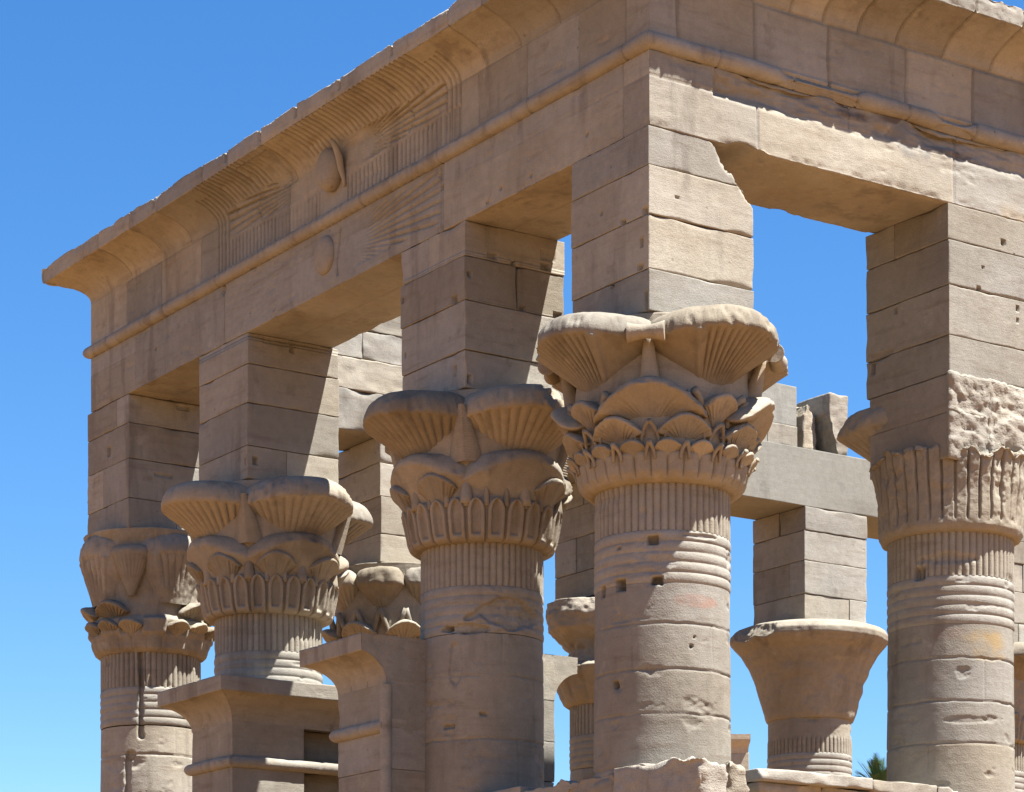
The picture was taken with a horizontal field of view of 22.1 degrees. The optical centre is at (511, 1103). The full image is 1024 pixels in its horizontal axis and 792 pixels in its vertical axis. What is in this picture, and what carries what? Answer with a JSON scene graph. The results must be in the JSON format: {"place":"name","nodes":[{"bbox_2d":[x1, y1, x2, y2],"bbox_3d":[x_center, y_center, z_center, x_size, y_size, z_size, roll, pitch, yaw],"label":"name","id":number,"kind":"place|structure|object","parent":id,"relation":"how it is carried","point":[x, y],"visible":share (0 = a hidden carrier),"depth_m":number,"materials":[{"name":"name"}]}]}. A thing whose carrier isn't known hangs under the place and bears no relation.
{"place":"outdoors","nodes":[
{"label":"outdoors","id":0,"kind":"place"},
{"bbox_2d":[0,0,1023,791],"label":"sky","id":1,"kind":"structure","parent":0,"point":[105,105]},
{"bbox_2d":[731,734,750,769],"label":"stone building","id":2,"kind":"structure","parent":0,"point":[740,743],"depth_m":102.47,"materials":[{"name":"stone"}]},
{"bbox_2d":[853,752,886,780],"bbox_3d":[8.747,-3.347,61.998,1.990,9.994,1.761,0,0,-34],"label":"palm tree","id":3,"kind":"object","parent":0,"point":[875,770],"visible":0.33,"depth_m":61.66,"materials":[{"name":"green plant"}]},
{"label":"pavement","id":4,"kind":"structure","parent":0,"visible":0},
{"bbox_2d":[79,394,213,791],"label":"column","id":5,"kind":"structure","parent":4,"relation":"on","point":[149,629],"depth_m":40.63,"materials":[{"name":"stone"}]},
{"bbox_2d":[157,674,339,791],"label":"door jamb","id":6,"kind":"object","parent":4,"relation":"on","point":[253,734],"depth_m":36.58,"materials":[{"name":"stone"}]},
{"bbox_2d":[161,333,372,683],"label":"column","id":7,"kind":"structure","parent":4,"relation":"on","point":[269,515],"depth_m":37.39,"materials":[{"name":"stone"}]},
{"bbox_2d":[322,439,420,642],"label":"column","id":8,"kind":"structure","parent":4,"relation":"on","point":[380,590],"depth_m":42.96,"materials":[{"name":"stone"}]},
{"bbox_2d":[42,269,402,450],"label":"entablature","id":9,"kind":"structure","parent":8,"relation":"on","point":[369,367],"depth_m":42.76,"materials":[{"name":"stone"}]},
{"bbox_2d":[299,633,577,791],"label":"door jamb","id":10,"kind":"object","parent":4,"relation":"on","point":[379,682],"depth_m":33.07,"materials":[{"name":"stone"}]},
{"bbox_2d":[363,220,572,791],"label":"column","id":11,"kind":"structure","parent":4,"relation":"on","point":[463,429],"depth_m":32.71,"materials":[{"name":"stone"}]},
{"bbox_2d":[493,779,578,791],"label":"screen wall","id":12,"kind":"structure","parent":4,"relation":"on","point":[561,785],"depth_m":31.14,"materials":[{"name":"stone"}]},
{"bbox_2d":[546,483,594,781],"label":"column","id":13,"kind":"structure","parent":4,"relation":"on","point":[570,615],"depth_m":45.86,"materials":[{"name":"stone"}]},
{"bbox_2d":[567,441,1023,541],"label":"restored beam","id":14,"kind":"structure","parent":13,"relation":"on","point":[783,478],"depth_m":48.07,"materials":[{"name":"stone"}]},
{"bbox_2d":[767,422,796,446],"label":"stone block","id":15,"kind":"structure","parent":14,"relation":"on","point":[784,434],"depth_m":47.69,"materials":[{"name":"stone"}]},
{"bbox_2d":[796,405,812,449],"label":"stone block","id":16,"kind":"structure","parent":14,"relation":"on","point":[804,416],"depth_m":48.07,"materials":[{"name":"stone"}]},
{"bbox_2d":[796,407,815,449],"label":"stone block","id":17,"kind":"structure","parent":14,"relation":"on","point":[813,432],"depth_m":48.62,"materials":[{"name":"stone"}]},
{"bbox_2d":[796,392,847,455],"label":"stone block","id":18,"kind":"structure","parent":14,"relation":"on","point":[829,410],"depth_m":48.55,"materials":[{"name":"stone"}]},
{"bbox_2d":[568,756,749,791],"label":"wall stub","id":19,"kind":"object","parent":4,"relation":"on","point":[689,774],"depth_m":28.77,"materials":[{"name":"stone"}]},
{"bbox_2d":[536,125,787,779],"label":"column","id":20,"kind":"structure","parent":4,"relation":"on","point":[662,361],"depth_m":29.56,"materials":[{"name":"stone"}]},
{"bbox_2d":[43,0,649,412],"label":"entablature","id":21,"kind":"structure","parent":20,"relation":"on","point":[311,218],"depth_m":34.43,"materials":[{"name":"stone"}]},
{"bbox_2d":[648,0,1023,232],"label":"entablature","id":22,"kind":"structure","parent":20,"relation":"on","point":[873,116],"depth_m":31.04,"materials":[{"name":"stone"}]},
{"bbox_2d":[730,506,887,775],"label":"column","id":23,"kind":"structure","parent":4,"relation":"on","point":[808,647],"depth_m":48.23,"materials":[{"name":"stone"}]},
{"bbox_2d":[745,768,957,791],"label":"screen wall","id":24,"kind":"structure","parent":4,"relation":"on","point":[767,780],"depth_m":30.14,"materials":[{"name":"stone"}]},
{"bbox_2d":[837,203,1023,791],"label":"column","id":25,"kind":"structure","parent":4,"relation":"on","point":[933,434],"depth_m":32.14,"materials":[{"name":"stone"}]},
{"bbox_2d":[1014,542,1023,791],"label":"column","id":26,"kind":"structure","parent":4,"relation":"on","point":[1019,657],"depth_m":50.88,"materials":[{"name":"stone"}]},
{"bbox_3d":[3.215,-12.192,47.317,2.555,0.383,1.296,0,0,-34],"label":"stone block","id":27,"kind":"object","parent":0,"visible":0},
{"bbox_2d":[762,383,796,426],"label":"stone block","id":28,"kind":"structure","parent":27,"relation":"on","point":[783,397],"depth_m":47.74,"materials":[{"name":"beige stone"}]}
]}

